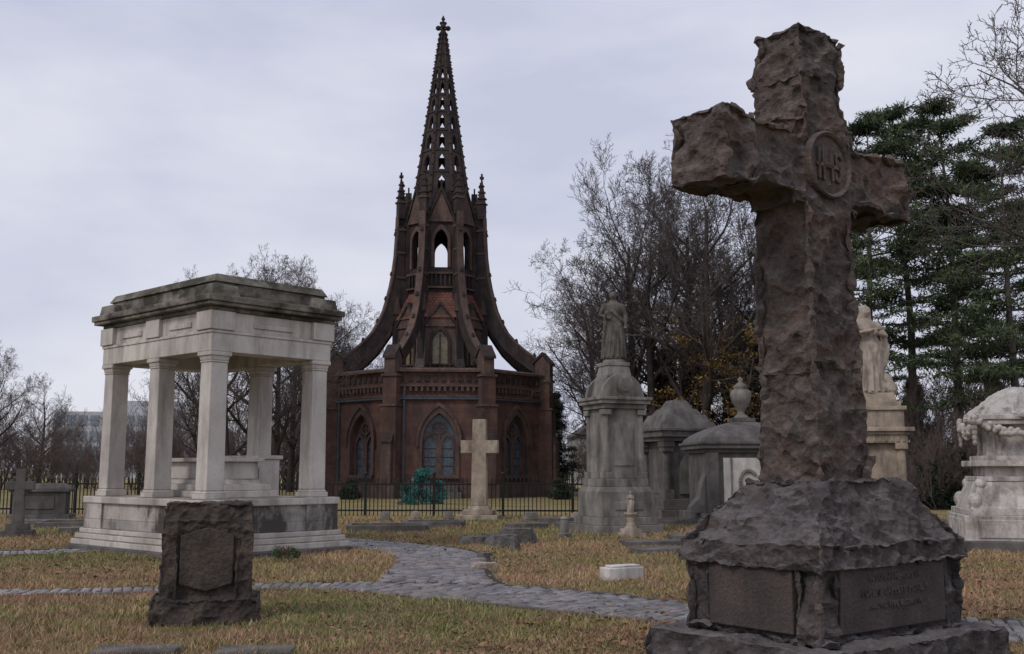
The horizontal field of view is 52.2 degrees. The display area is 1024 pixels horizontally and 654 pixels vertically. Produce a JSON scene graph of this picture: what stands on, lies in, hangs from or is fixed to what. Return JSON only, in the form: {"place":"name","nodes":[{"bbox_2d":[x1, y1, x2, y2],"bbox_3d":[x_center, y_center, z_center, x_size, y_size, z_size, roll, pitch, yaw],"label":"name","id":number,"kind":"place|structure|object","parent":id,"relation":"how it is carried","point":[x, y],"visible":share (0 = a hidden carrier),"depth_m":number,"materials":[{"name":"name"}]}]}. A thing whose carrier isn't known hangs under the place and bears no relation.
{"place":"outdoors","nodes":[
{"label":"outdoors","id":0,"kind":"place"},
{"bbox_2d":[52,401,234,478],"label":"office building","id":1,"kind":"structure","parent":0,"point":[89,416],"depth_m":196.53,"materials":[{"name":"concrete"}]},
{"bbox_2d":[55,415,189,471],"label":"windows","id":2,"kind":"structure","parent":1,"relation":"in","point":[93,417],"depth_m":196.32,"materials":[{"name":"glass"}]},
{"bbox_2d":[0,471,1023,653],"bbox_3d":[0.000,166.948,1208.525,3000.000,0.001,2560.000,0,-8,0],"label":"ground","id":3,"kind":"structure","parent":0,"point":[462,503],"depth_m":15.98,"materials":[{"name":"brown plant"}]},
{"bbox_2d":[0,469,35,536],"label":"cross headstone","id":4,"kind":"object","parent":3,"relation":"on","point":[21,485],"visible":0.99,"depth_m":25.37,"materials":[{"name":"stone"}]},
{"bbox_2d":[0,340,45,446],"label":"bare tree","id":5,"kind":"object","parent":3,"relation":"on","point":[9,397],"visible":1,"depth_m":75.53,"materials":[{"name":"brown plant"}]},
{"bbox_2d":[6,483,75,519],"bbox_3d":[-15.300,5.687,34.043,1.900,1.160,1.100,2,-8,-11],"label":"chest tomb","id":6,"kind":"object","parent":3,"relation":"on","point":[47,500],"visible":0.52,"depth_m":33.68,"materials":[{"name":"stone"}]},
{"bbox_2d":[9,372,91,479],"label":"bare tree","id":7,"kind":"object","parent":3,"relation":"on","point":[56,405],"visible":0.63,"depth_m":98.99,"materials":[{"name":"brown plant"}]},
{"bbox_2d":[25,519,77,523],"bbox_3d":[-13.500,5.708,30.508,1.400,0.160,0.600,1,-8,-6],"label":"ledger stone","id":8,"kind":"object","parent":3,"relation":"on","point":[31,520],"visible":0.34,"depth_m":30.63,"materials":[{"name":"stone"}]},
{"bbox_2d":[34,519,83,528],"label":"grave kerb","id":9,"kind":"structure","parent":3,"relation":"on","point":[52,523],"depth_m":28.69,"materials":[{"name":"stone"}]},
{"bbox_2d":[58,526,82,532],"bbox_3d":[-11.000,5.243,27.039,1.300,0.140,0.600,2,-8,-17],"label":"ledger stone","id":10,"kind":"object","parent":3,"relation":"on","point":[65,529],"visible":0.33,"depth_m":26.66,"materials":[{"name":"stone"}]},
{"bbox_2d":[89,643,183,653],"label":"ledger stone","id":11,"kind":"object","parent":3,"relation":"on","point":[141,650],"visible":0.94,"depth_m":9.10,"materials":[{"name":"stone"}]},
{"bbox_2d":[146,500,260,627],"bbox_3d":[-3.278,2.539,11.260,1.182,1.336,0.833,2,-8,-14],"label":"rock faced headstone","id":12,"kind":"object","parent":3,"relation":"on","point":[205,568],"visible":0.96,"depth_m":10.95,"materials":[{"name":"stone"}]},
{"bbox_2d":[67,273,352,558],"bbox_3d":[-6.157,1.846,21.462,4.950,5.360,3.500,-7,-11,42],"label":"marble canopy tomb","id":13,"kind":"object","parent":3,"relation":"on","point":[213,330],"visible":0.98,"depth_m":20.52,"materials":[{"name":"weathered marble"}]},
{"bbox_2d":[173,264,248,453],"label":"bare tree","id":14,"kind":"object","parent":3,"relation":"on","point":[193,436],"visible":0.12,"depth_m":70.63,"materials":[{"name":"brown plant"}]},
{"bbox_2d":[140,263,299,455],"bbox_3d":[-15.536,2.631,55.701,7.857,13.280,9.272,-1,-8,6],"label":"bare tree","id":15,"kind":"object","parent":3,"relation":"on","point":[228,409],"visible":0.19,"depth_m":56.24,"materials":[{"name":"brown plant"}]},
{"bbox_2d":[174,244,304,441],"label":"bare tree","id":16,"kind":"object","parent":3,"relation":"on","point":[236,420],"visible":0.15,"depth_m":62.96,"materials":[{"name":"brown plant"}]},
{"bbox_2d":[213,645,295,653],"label":"ledger stone","id":17,"kind":"object","parent":3,"relation":"on","point":[245,648],"visible":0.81,"depth_m":9.10,"materials":[{"name":"stone"}]},
{"bbox_2d":[270,544,301,559],"bbox_3d":[-3.958,3.952,18.250,0.637,0.331,0.287,0,-8,0],"label":"evergreen wreath","id":18,"kind":"object","parent":3,"relation":"on","point":[297,552],"visible":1,"depth_m":18.24,"materials":[{"name":"green plant"}]},
{"bbox_2d":[0,472,582,516],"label":"iron fence","id":19,"kind":"object","parent":3,"relation":"on","point":[75,483],"visible":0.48,"depth_m":36.33,"materials":[{"name":"black metal"}]},
{"bbox_2d":[227,254,360,494],"bbox_3d":[-12.364,2.757,57.813,8.449,13.623,8.157,4,-9,-26],"label":"bare tree","id":20,"kind":"object","parent":3,"relation":"on","point":[278,442],"visible":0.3,"depth_m":56.99,"materials":[{"name":"brown plant"}]},
{"bbox_2d":[272,254,355,491],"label":"bare tree","id":21,"kind":"object","parent":3,"relation":"on","point":[292,461],"visible":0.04,"depth_m":77.25,"materials":[{"name":"brown plant"}]},
{"bbox_2d":[272,257,391,444],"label":"bare tree","id":22,"kind":"object","parent":3,"relation":"on","point":[346,336],"visible":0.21,"depth_m":67.25,"materials":[{"name":"brown plant"}]},
{"bbox_2d":[290,305,382,433],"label":"bare tree","id":23,"kind":"object","parent":3,"relation":"on","point":[344,341],"visible":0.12,"depth_m":74.52,"materials":[{"name":"brown plant"}]},
{"bbox_2d":[289,301,384,415],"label":"bare tree","id":24,"kind":"object","parent":3,"relation":"on","point":[352,339],"visible":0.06,"depth_m":84.67,"materials":[{"name":"brown plant"}]},
{"bbox_2d":[338,478,362,499],"bbox_3d":[-8.817,8.951,57.329,1.489,1.451,1.437,7,-10,-41],"label":"yew shrub","id":25,"kind":"object","parent":3,"relation":"on","point":[351,491],"visible":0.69,"depth_m":57.00,"materials":[{"name":"green plant"}]},
{"bbox_2d":[378,511,391,521],"bbox_3d":[-3.950,5.900,32.500,0.390,0.320,0.320,-1,-8,9],"label":"headstone","id":26,"kind":"object","parent":3,"relation":"on","point":[385,515],"visible":0.86,"depth_m":32.43,"materials":[{"name":"grey stone"}]},
{"bbox_2d":[346,522,428,531],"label":"grave kerb","id":27,"kind":"structure","parent":3,"relation":"on","point":[385,527],"depth_m":27.11,"materials":[{"name":"stone"}]},
{"bbox_2d":[397,485,413,504],"bbox_3d":[-4.939,7.838,48.792,0.978,1.138,0.919,3,-8,-19],"label":"blue spruce shrub","id":28,"kind":"object","parent":3,"relation":"on","point":[404,493],"visible":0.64,"depth_m":48.71,"materials":[{"name":"teal plant"}]},
{"bbox_2d":[407,490,417,504],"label":"blue spruce shrub","id":29,"kind":"object","parent":3,"relation":"on","point":[412,498],"visible":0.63,"depth_m":48.34,"materials":[{"name":"teal plant"}]},
{"bbox_2d":[409,511,421,519],"bbox_3d":[-3.100,6.045,33.490,0.364,0.300,0.320,-1,-8,6],"label":"headstone","id":30,"kind":"object","parent":3,"relation":"on","point":[415,515],"visible":0.81,"depth_m":33.42,"materials":[{"name":"beige stone"}]},
{"bbox_2d":[409,467,440,504],"bbox_3d":[-4.266,7.587,49.440,1.712,1.992,1.609,-7,-10,40],"label":"blue spruce shrub","id":31,"kind":"object","parent":3,"relation":"on","point":[423,473],"visible":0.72,"depth_m":49.35,"materials":[{"name":"teal plant"}]},
{"bbox_2d":[402,520,465,527],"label":"grave kerb","id":32,"kind":"structure","parent":3,"relation":"on","point":[441,523],"depth_m":28.96,"materials":[{"name":"stone"}]},
{"bbox_2d":[429,479,448,503],"bbox_3d":[-3.499,7.910,49.874,1.073,1.328,1.142,0,-8,2],"label":"blue spruce shrub","id":33,"kind":"object","parent":3,"relation":"on","point":[440,492],"visible":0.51,"depth_m":49.75,"materials":[{"name":"teal plant"}]},
{"bbox_2d":[325,15,559,498],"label":"gothic chapel","id":34,"kind":"structure","parent":3,"relation":"on","point":[431,390],"depth_m":63.31,"materials":[{"name":"brown stone"}]},
{"bbox_2d":[357,331,520,474],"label":"windows","id":35,"kind":"structure","parent":34,"relation":"in","point":[446,463],"depth_m":60.39,"materials":[{"name":"grey glass"}]},
{"bbox_2d":[443,511,453,519],"bbox_3d":[-2.000,5.977,32.994,0.325,0.300,0.320,1,-8,-4],"label":"headstone","id":36,"kind":"object","parent":3,"relation":"on","point":[448,515],"visible":0.78,"depth_m":32.93,"materials":[{"name":"grey stone"}]},
{"bbox_2d":[458,536,485,543],"bbox_3d":[-0.703,4.678,22.979,1.006,0.175,0.494,2,-8,-11],"label":"fallen stone slab","id":37,"kind":"object","parent":3,"relation":"on","point":[468,539],"depth_m":22.75,"materials":[{"name":"grey stone"}]},
{"bbox_2d":[456,419,501,519],"bbox_3d":[-1.060,4.665,34.284,1.350,3.250,1.350,-1,-8,6],"label":"stone cross","id":38,"kind":"object","parent":3,"relation":"on","point":[479,446],"visible":0.96,"depth_m":34.10,"materials":[{"name":"beige stone"}]},
{"bbox_2d":[470,562,498,568],"bbox_3d":[-0.446,3.908,17.124,0.486,0.112,0.279,2,-8,-17],"label":"stone fragment","id":39,"kind":"object","parent":3,"relation":"on","point":[486,565],"visible":0.73,"depth_m":17.04,"materials":[{"name":"beige stone"}]},
{"bbox_2d":[483,534,521,546],"bbox_3d":[-0.201,4.532,22.189,0.807,0.248,0.399,5,-9,-34],"label":"fallen stone slab","id":40,"kind":"object","parent":3,"relation":"on","point":[491,540],"depth_m":21.99,"materials":[{"name":"grey stone"}]},
{"bbox_2d":[496,537,509,548],"bbox_3d":[-0.098,4.434,21.496,0.431,0.248,0.211,3,-8,-23],"label":"fallen stone slab","id":41,"kind":"object","parent":3,"relation":"on","point":[502,541],"depth_m":21.39,"materials":[{"name":"grey stone"}]},
{"bbox_2d":[0,338,1023,509],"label":"distant brush","id":42,"kind":"object","parent":3,"relation":"on","point":[933,447],"visible":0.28,"depth_m":84.52,"materials":[{"name":"brown plant"}]},
{"bbox_2d":[0,513,1023,653],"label":"fallen leaves","id":43,"kind":"object","parent":3,"relation":"on","point":[623,642],"visible":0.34,"depth_m":11.26,"materials":[{"name":"brown plant"}]},
{"bbox_2d":[0,538,1023,644],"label":"path kerb","id":44,"kind":"structure","parent":3,"relation":"on","point":[499,604],"depth_m":13.40,"materials":[{"name":"stone"}]},
{"bbox_2d":[2,541,1022,641],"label":"path bedding","id":45,"kind":"object","parent":3,"relation":"on","point":[487,572],"visible":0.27,"depth_m":14.78,"materials":[{"name":"stone"}]},
{"bbox_2d":[477,552,492,557],"bbox_3d":[-0.497,4.190,19.202,0.195,0.115,0.279,-6,-10,38],"label":"stone fragment","id":46,"kind":"object","parent":45,"relation":"on","point":[484,554],"visible":0.88,"depth_m":19.13,"materials":[{"name":"stone"}]},
{"bbox_2d":[498,527,537,543],"bbox_3d":[0.097,4.626,23.187,0.888,0.333,0.443,-2,-8,17],"label":"fallen stone slab","id":47,"kind":"object","parent":3,"relation":"on","point":[526,535],"depth_m":23.00,"materials":[{"name":"grey stone"}]},
{"bbox_2d":[505,522,547,528],"bbox_3d":[0.400,5.514,29.020,1.200,0.140,0.600,0,-8,0],"label":"ledger stone","id":48,"kind":"object","parent":3,"relation":"on","point":[527,524],"visible":0.8,"depth_m":28.73,"materials":[{"name":"stone"}]},
{"bbox_2d":[522,512,538,521],"bbox_3d":[0.600,5.910,32.499,0.520,0.300,0.320,1,-8,-10],"label":"headstone","id":49,"kind":"object","parent":3,"relation":"on","point":[531,516],"visible":0.84,"depth_m":32.42,"materials":[{"name":"grey stone"}]},
{"bbox_2d":[539,517,573,524],"bbox_3d":[1.400,5.756,31.006,1.200,0.200,0.600,0,-8,0],"label":"ledger stone","id":50,"kind":"object","parent":3,"relation":"on","point":[550,520],"visible":0.28,"depth_m":30.72,"materials":[{"name":"stone"}]},
{"bbox_2d":[546,478,570,499],"bbox_3d":[2.612,8.947,57.298,1.489,1.451,1.437,3,-8,-21],"label":"yew shrub","id":51,"kind":"object","parent":3,"relation":"on","point":[554,491],"visible":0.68,"depth_m":56.98,"materials":[{"name":"green plant"}]},
{"bbox_2d":[558,516,570,537],"bbox_3d":[1.250,4.757,24.885,0.320,0.520,0.312,0,-8,0],"label":"stone bollard","id":52,"kind":"object","parent":3,"relation":"on","point":[564,525],"visible":0.95,"depth_m":24.80,"materials":[{"name":"grey stone"}]},
{"bbox_2d":[555,521,573,529],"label":"grave kerb","id":53,"kind":"structure","parent":3,"relation":"on","point":[557,523],"depth_m":28.60,"materials":[{"name":"stone"}]},
{"bbox_2d":[553,392,584,491],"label":"spruce tree","id":54,"kind":"object","parent":3,"relation":"on","point":[564,467],"visible":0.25,"depth_m":77.34,"materials":[{"name":"green plant"}]},
{"bbox_2d":[535,257,673,441],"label":"bare tree","id":55,"kind":"object","parent":3,"relation":"on","point":[559,385],"visible":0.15,"depth_m":75.04,"materials":[{"name":"brown plant"}]},
{"bbox_2d":[520,238,702,439],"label":"bare tree","id":56,"kind":"object","parent":3,"relation":"on","point":[573,357],"visible":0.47,"depth_m":65.48,"materials":[{"name":"brown plant"}]},
{"bbox_2d":[569,292,663,534],"bbox_3d":[2.680,2.177,27.357,1.850,6.303,1.750,3,-8,-22],"label":"statue monument","id":57,"kind":"object","parent":3,"relation":"on","point":[614,402],"visible":1,"depth_m":26.82,"materials":[{"name":"grey stone"}]},
{"bbox_2d":[599,564,643,580],"bbox_3d":[1.620,3.633,15.450,0.620,0.230,0.260,4,-9,-28],"label":"stone marker","id":58,"kind":"object","parent":3,"relation":"on","point":[619,571],"visible":0.84,"depth_m":15.34,"materials":[{"name":"white stone"}]},
{"bbox_2d":[503,186,751,422],"bbox_3d":[7.244,0.270,58.183,11.072,18.713,13.064,-4,-9,29],"label":"bare tree","id":59,"kind":"object","parent":3,"relation":"on","point":[651,377],"visible":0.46,"depth_m":58.32,"materials":[{"name":"brown plant"}]},
{"bbox_2d":[615,491,645,537],"bbox_3d":[2.860,4.516,25.221,0.600,1.089,0.600,1,-8,-10],"label":"angel marker","id":60,"kind":"object","parent":3,"relation":"on","point":[631,529],"visible":1,"depth_m":25.10,"materials":[{"name":"beige stone"}]},
{"bbox_2d":[553,132,718,422],"bbox_3d":[7.199,-0.881,60.108,9.293,21.518,10.262,-4,-9,27],"label":"bare tree","id":61,"kind":"object","parent":3,"relation":"on","point":[635,369],"visible":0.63,"depth_m":59.58,"materials":[{"name":"brown plant"}]},
{"bbox_2d":[619,539,680,546],"bbox_3d":[3.000,4.589,22.183,1.300,0.120,0.700,2,-8,-11],"label":"ledger stone","id":62,"kind":"object","parent":3,"relation":"on","point":[646,542],"visible":0.64,"depth_m":21.89,"materials":[{"name":"stone"}]},
{"bbox_2d":[628,546,680,554],"bbox_3d":[3.050,4.355,20.398,1.400,0.100,0.700,2,-8,-17],"label":"ledger stone","id":63,"kind":"object","parent":3,"relation":"on","point":[652,549],"visible":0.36,"depth_m":20.09,"materials":[{"name":"stone"}]},
{"bbox_2d":[557,140,756,410],"bbox_3d":[10.678,-0.754,63.631,13.347,22.292,13.826,7,-10,-41],"label":"bare tree","id":64,"kind":"object","parent":3,"relation":"on","point":[688,387],"visible":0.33,"depth_m":63.34,"materials":[{"name":"brown plant"}]},
{"bbox_2d":[560,132,760,421],"bbox_3d":[9.492,-1.336,57.125,13.442,21.672,12.977,5,-9,-34],"label":"bare tree","id":65,"kind":"object","parent":3,"relation":"on","point":[705,322],"visible":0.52,"depth_m":56.45,"materials":[{"name":"brown plant"}]},
{"bbox_2d":[565,182,755,406],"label":"bare tree","id":66,"kind":"object","parent":3,"relation":"on","point":[723,219],"visible":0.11,"depth_m":69.22,"materials":[{"name":"brown plant"}]},
{"bbox_2d":[643,349,682,418],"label":"spruce tree","id":67,"kind":"object","parent":3,"relation":"on","point":[660,384],"visible":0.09,"depth_m":63.89,"materials":[{"name":"green plant"}]},
{"bbox_2d":[667,534,685,538],"bbox_3d":[4.200,4.860,24.164,1.100,0.120,0.600,2,-8,-11],"label":"ledger stone","id":68,"kind":"object","parent":3,"relation":"on","point":[674,536],"visible":0.3,"depth_m":23.90,"materials":[{"name":"stone"}]},
{"bbox_2d":[659,518,697,525],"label":"grave kerb","id":69,"kind":"structure","parent":3,"relation":"on","point":[680,521],"depth_m":29.93,"materials":[{"name":"stone"}]},
{"bbox_2d":[643,400,715,517],"bbox_3d":[5.650,4.503,35.719,2.500,3.960,2.300,3,-8,-20],"label":"granite tomb with columns","id":70,"kind":"object","parent":3,"relation":"on","point":[670,426],"visible":0.59,"depth_m":34.91,"materials":[{"name":"grey stone"}]},
{"bbox_2d":[634,188,755,415],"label":"bare tree","id":71,"kind":"object","parent":3,"relation":"on","point":[709,273],"visible":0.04,"depth_m":72.94,"materials":[{"name":"brown plant"}]},
{"bbox_2d":[640,306,760,423],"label":"yellow beech tree","id":72,"kind":"object","parent":3,"relation":"on","point":[694,357],"visible":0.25,"depth_m":57.87,"materials":[{"name":"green plant"}]},
{"bbox_2d":[674,332,727,425],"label":"spruce tree","id":73,"kind":"object","parent":3,"relation":"on","point":[699,402],"visible":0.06,"depth_m":65.58,"materials":[{"name":"green plant"}]},
{"bbox_2d":[655,321,760,422],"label":"yellow beech tree","id":74,"kind":"object","parent":3,"relation":"on","point":[734,369],"visible":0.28,"depth_m":53.70,"materials":[{"name":"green plant"}]},
{"bbox_2d":[675,201,760,414],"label":"bare tree","id":75,"kind":"object","parent":3,"relation":"on","point":[748,306],"visible":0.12,"depth_m":62.35,"materials":[{"name":"brown plant"}]},
{"bbox_2d":[679,377,760,518],"bbox_3d":[7.050,3.745,31.988,3.893,4.450,3.000,1,-8,-4],"label":"mausoleum with urn","id":76,"kind":"object","parent":3,"relation":"on","point":[724,463],"visible":0.56,"depth_m":30.64,"materials":[{"name":"stone"}]},
{"bbox_2d":[711,323,759,424],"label":"spruce tree","id":77,"kind":"object","parent":3,"relation":"on","point":[718,418],"visible":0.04,"depth_m":65.46,"materials":[{"name":"plant"}]},
{"bbox_2d":[731,325,761,422],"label":"spruce tree","id":78,"kind":"object","parent":3,"relation":"on","point":[756,396],"visible":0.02,"depth_m":59.88,"materials":[{"name":"plant"}]},
{"bbox_2d":[644,22,1009,653],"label":"rock faced stone cross","id":79,"kind":"object","parent":3,"relation":"on","point":[816,538],"visible":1,"depth_m":8.73,"materials":[{"name":"stone"}]},
{"bbox_2d":[747,114,996,397],"bbox_3d":[16.932,-0.842,51.275,11.055,18.957,9.845,0,-8,0],"label":"white pine","id":80,"kind":"object","parent":3,"relation":"on","point":[864,128],"visible":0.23,"depth_m":50.06,"materials":[{"name":"green plant"}]},
{"bbox_2d":[849,230,914,382],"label":"white pine","id":81,"kind":"object","parent":3,"relation":"on","point":[894,377],"visible":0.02,"depth_m":62.53,"materials":[{"name":"green plant"}]},
{"bbox_2d":[856,305,914,479],"bbox_3d":[9.050,2.290,26.131,1.900,5.747,1.900,-1,-8,8],"label":"veiled woman monument","id":82,"kind":"object","parent":3,"relation":"on","point":[888,431],"visible":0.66,"depth_m":25.58,"materials":[{"name":"beige stone"}]},
{"bbox_2d":[902,375,926,450],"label":"spruce tree","id":83,"kind":"object","parent":3,"relation":"on","point":[906,385],"visible":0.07,"depth_m":69.91,"materials":[{"name":"plant"}]},
{"bbox_2d":[906,455,924,481],"bbox_3d":[18.817,7.321,49.380,2.885,2.744,2.846,-2,-8,12],"label":"evergreen shrub","id":84,"kind":"object","parent":3,"relation":"on","point":[917,463],"visible":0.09,"depth_m":49.20,"materials":[{"name":"green plant"}]},
{"bbox_2d":[850,99,1020,455],"bbox_3d":[20.846,-1.501,54.687,11.398,21.227,10.311,4,-9,-24],"label":"white pine","id":85,"kind":"object","parent":3,"relation":"on","point":[895,113],"visible":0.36,"depth_m":53.94,"materials":[{"name":"green plant"}]},
{"bbox_2d":[849,93,1023,448],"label":"white pine","id":86,"kind":"object","parent":3,"relation":"on","point":[953,124],"visible":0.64,"depth_m":49.76,"materials":[{"name":"green plant"}]},
{"bbox_2d":[914,458,958,509],"bbox_3d":[17.371,6.635,43.513,2.564,2.440,2.530,-7,-10,40],"label":"evergreen shrub","id":87,"kind":"object","parent":3,"relation":"on","point":[948,496],"visible":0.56,"depth_m":42.83,"materials":[{"name":"green plant"}]},
{"bbox_2d":[940,445,976,490],"bbox_3d":[19.641,6.652,45.341,3.205,3.049,3.162,2,-8,-16],"label":"evergreen shrub","id":88,"kind":"object","parent":3,"relation":"on","point":[964,468],"visible":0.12,"depth_m":45.31,"materials":[{"name":"green plant"}]},
{"bbox_2d":[894,119,1023,400],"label":"white pine","id":89,"kind":"object","parent":3,"relation":"on","point":[1003,370],"visible":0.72,"depth_m":47.29,"materials":[{"name":"green plant"}]},
{"bbox_2d":[904,0,1023,361],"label":"bare tree","id":90,"kind":"object","parent":3,"relation":"on","point":[1006,228],"visible":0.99,"depth_m":31.93,"materials":[{"name":"brown plant"}]},
{"bbox_2d":[906,167,1023,387],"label":"white pine","id":91,"kind":"object","parent":3,"relation":"on","point":[919,286],"visible":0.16,"depth_m":62.28,"materials":[{"name":"green plant"}]},
{"bbox_2d":[947,387,1023,552],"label":"draped garland tomb","id":92,"kind":"object","parent":3,"relation":"on","point":[985,512],"visible":1,"depth_m":21.12,"materials":[{"name":"white stone"}]},
{"bbox_2d":[955,114,1023,361],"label":"white pine","id":93,"kind":"object","parent":3,"relation":"on","point":[965,261],"visible":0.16,"depth_m":52.15,"materials":[{"name":"green plant"}]},
{"bbox_2d":[0,538,1023,642],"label":"stone sett path","id":94,"kind":"structure","parent":0,"point":[423,569],"depth_m":13.89,"materials":[{"name":"grey stone"}]},
{"bbox_2d":[0,0,1023,470],"label":"sky","id":95,"kind":"structure","parent":0,"point":[142,142],"materials":[{"name":"grey"}]},
{"bbox_2d":[510,535,519,550],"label":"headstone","id":96,"kind":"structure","parent":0,"point":[514,542],"depth_m":20.71,"materials":[{"name":"grey stone"}]},
{"bbox_2d":[565,426,586,483],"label":"stone house","id":97,"kind":"structure","parent":0,"point":[574,443],"depth_m":116.14,"materials":[{"name":"stone"}]}
]}

